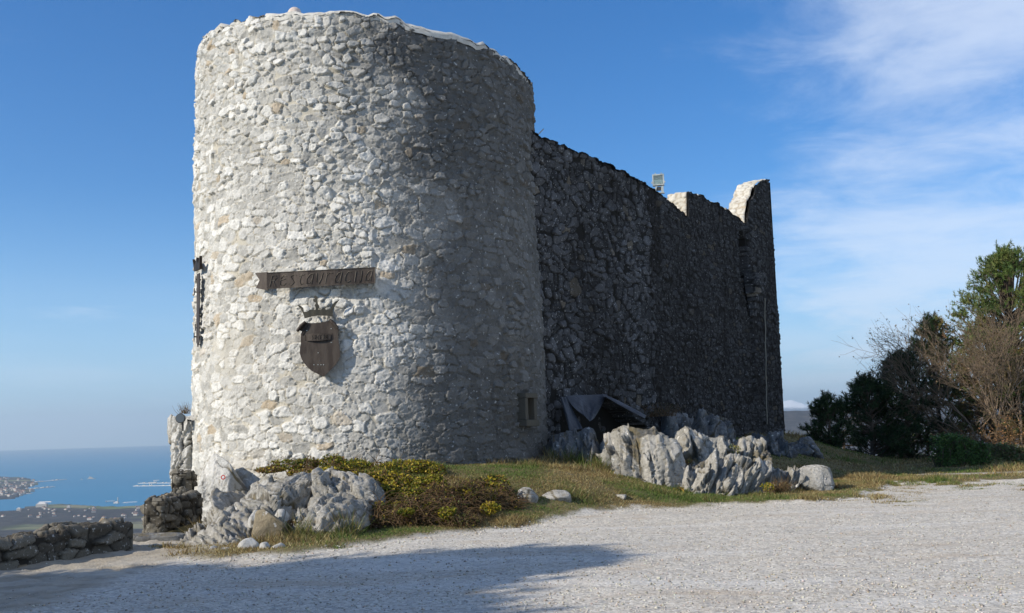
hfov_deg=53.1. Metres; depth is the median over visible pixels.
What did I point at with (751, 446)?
limestone outcrop
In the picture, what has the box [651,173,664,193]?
floodlight
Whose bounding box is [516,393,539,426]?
window
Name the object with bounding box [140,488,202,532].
stone wall
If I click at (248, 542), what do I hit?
stone
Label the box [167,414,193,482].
rock pillar
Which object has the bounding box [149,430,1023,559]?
grass
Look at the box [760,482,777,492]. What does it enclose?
yellow plant
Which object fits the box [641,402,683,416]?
dark shrub
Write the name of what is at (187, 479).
masonry stub
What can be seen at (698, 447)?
limestone outcrop
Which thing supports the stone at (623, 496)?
on the ground at (100, 573)
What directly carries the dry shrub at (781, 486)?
on the ground at (100, 573)
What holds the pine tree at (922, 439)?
on the ground at (100, 573)
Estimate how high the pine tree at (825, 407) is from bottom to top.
2.364 m
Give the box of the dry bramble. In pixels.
[366,477,541,529]
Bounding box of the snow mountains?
[783,399,957,410]
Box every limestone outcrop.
[169,488,273,546]
[234,472,311,520]
[291,466,386,534]
[544,427,599,463]
[596,424,685,487]
[661,408,736,444]
[672,426,736,464]
[682,447,805,495]
[734,435,773,468]
[752,430,797,458]
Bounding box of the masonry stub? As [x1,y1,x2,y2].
[169,468,197,492]
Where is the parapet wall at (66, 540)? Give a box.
[0,517,133,569]
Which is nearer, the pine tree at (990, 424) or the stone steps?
the stone steps
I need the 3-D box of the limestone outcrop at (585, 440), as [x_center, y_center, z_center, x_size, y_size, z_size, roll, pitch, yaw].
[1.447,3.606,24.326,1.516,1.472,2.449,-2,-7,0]
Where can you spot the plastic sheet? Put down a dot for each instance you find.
(588, 407)
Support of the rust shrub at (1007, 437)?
on the ground at (100, 573)
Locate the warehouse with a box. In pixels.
[36,502,47,506]
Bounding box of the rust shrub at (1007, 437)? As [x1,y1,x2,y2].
[921,411,1023,453]
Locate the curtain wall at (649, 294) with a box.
[530,130,784,443]
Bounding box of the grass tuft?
[727,444,743,453]
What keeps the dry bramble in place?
on the ground at (100, 573)
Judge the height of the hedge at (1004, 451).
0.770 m
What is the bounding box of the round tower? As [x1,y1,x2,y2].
[191,11,547,489]
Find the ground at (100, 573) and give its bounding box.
[0,434,1023,612]
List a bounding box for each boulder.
[788,436,823,458]
[796,464,834,490]
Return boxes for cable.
[764,307,767,423]
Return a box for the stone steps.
[133,532,185,541]
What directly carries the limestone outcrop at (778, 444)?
on the ground at (100, 573)
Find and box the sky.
[0,0,1023,450]
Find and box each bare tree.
[835,304,1021,453]
[909,286,1023,445]
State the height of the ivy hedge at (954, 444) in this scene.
1.196 m
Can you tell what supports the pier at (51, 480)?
in the sea
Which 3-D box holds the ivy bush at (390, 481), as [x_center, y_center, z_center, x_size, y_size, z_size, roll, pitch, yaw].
[-2.115,3.402,19.082,3.433,1.530,4.969,4,-9,-41]
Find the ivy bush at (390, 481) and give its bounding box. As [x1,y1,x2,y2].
[254,447,510,525]
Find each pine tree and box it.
[797,389,860,447]
[817,369,927,457]
[854,345,959,459]
[894,310,985,447]
[913,238,1023,444]
[940,315,1023,444]
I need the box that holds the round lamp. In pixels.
[175,413,190,430]
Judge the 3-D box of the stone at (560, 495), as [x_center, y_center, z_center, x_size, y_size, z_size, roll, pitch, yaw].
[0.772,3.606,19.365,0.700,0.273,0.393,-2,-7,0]
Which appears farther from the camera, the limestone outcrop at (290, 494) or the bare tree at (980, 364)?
the bare tree at (980, 364)
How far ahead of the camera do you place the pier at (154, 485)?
8364.19 m
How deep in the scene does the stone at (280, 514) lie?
15.58 m
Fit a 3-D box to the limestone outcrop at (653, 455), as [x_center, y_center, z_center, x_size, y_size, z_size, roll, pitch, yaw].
[2.860,3.756,23.892,2.052,2.089,3.543,-2,-7,0]
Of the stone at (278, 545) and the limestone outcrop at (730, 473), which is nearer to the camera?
the stone at (278, 545)
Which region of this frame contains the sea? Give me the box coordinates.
[0,445,171,510]
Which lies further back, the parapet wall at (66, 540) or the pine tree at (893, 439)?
the pine tree at (893, 439)
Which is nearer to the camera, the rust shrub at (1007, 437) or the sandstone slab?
the sandstone slab
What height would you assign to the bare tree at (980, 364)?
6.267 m
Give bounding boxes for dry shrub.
[173,402,191,413]
[286,519,304,531]
[762,473,795,491]
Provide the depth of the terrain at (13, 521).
5470.46 m
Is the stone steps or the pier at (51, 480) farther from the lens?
the pier at (51, 480)
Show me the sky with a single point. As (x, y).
(887, 136)
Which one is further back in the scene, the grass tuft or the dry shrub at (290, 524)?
the grass tuft
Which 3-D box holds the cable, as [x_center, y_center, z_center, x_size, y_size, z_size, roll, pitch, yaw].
[8.844,1.883,35.679,0.049,4.414,0.482,-7,-8,36]
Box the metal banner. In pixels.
[255,267,375,289]
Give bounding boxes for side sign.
[192,256,201,346]
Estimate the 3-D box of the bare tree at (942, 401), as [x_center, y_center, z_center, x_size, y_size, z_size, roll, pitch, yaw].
[15.176,2.914,38.641,6.548,5.938,4.938,-2,-7,0]
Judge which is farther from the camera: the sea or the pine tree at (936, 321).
the sea
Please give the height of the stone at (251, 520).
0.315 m
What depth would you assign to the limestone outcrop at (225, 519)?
16.13 m
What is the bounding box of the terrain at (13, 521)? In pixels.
[0,401,1023,537]
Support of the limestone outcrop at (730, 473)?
on the ground at (100, 573)
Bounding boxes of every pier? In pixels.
[35,479,66,481]
[136,485,170,485]
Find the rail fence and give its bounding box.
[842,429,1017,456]
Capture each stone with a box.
[238,538,258,547]
[248,510,256,528]
[259,542,270,548]
[274,543,284,547]
[275,509,288,523]
[288,7,300,12]
[518,487,537,503]
[542,490,570,501]
[615,494,626,499]
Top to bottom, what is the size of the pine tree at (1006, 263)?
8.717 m
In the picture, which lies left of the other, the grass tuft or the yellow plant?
the grass tuft
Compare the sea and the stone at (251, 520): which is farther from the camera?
the sea
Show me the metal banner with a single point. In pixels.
(310, 278)
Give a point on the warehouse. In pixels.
(40, 504)
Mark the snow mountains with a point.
(791, 405)
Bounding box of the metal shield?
[296,296,339,376]
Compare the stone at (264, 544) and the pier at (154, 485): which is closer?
the stone at (264, 544)
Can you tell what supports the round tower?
on the ground at (100, 573)
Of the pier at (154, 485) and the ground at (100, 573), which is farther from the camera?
the pier at (154, 485)
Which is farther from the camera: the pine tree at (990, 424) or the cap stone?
the pine tree at (990, 424)
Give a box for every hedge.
[927,431,1000,466]
[984,442,1023,462]
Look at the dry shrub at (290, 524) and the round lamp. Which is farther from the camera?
the round lamp
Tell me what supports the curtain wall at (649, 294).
on the ground at (100, 573)
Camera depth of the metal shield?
21.24 m
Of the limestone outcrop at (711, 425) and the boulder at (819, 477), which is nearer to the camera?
the boulder at (819, 477)
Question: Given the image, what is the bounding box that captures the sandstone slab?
[251,508,289,539]
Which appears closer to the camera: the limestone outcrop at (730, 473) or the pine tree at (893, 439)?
the limestone outcrop at (730, 473)
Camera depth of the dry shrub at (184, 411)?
25.47 m
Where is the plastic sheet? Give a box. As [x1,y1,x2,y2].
[560,393,645,430]
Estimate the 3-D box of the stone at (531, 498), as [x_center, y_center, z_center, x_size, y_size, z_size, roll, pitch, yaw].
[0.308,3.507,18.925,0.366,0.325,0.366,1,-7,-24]
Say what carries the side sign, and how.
attached to the round tower
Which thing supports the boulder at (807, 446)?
on the ground at (100, 573)
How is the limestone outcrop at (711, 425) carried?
on the ground at (100, 573)
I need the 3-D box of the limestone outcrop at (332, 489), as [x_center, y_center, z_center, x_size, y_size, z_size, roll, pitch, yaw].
[-2.952,3.444,18.195,1.512,1.217,5.668,-2,-7,0]

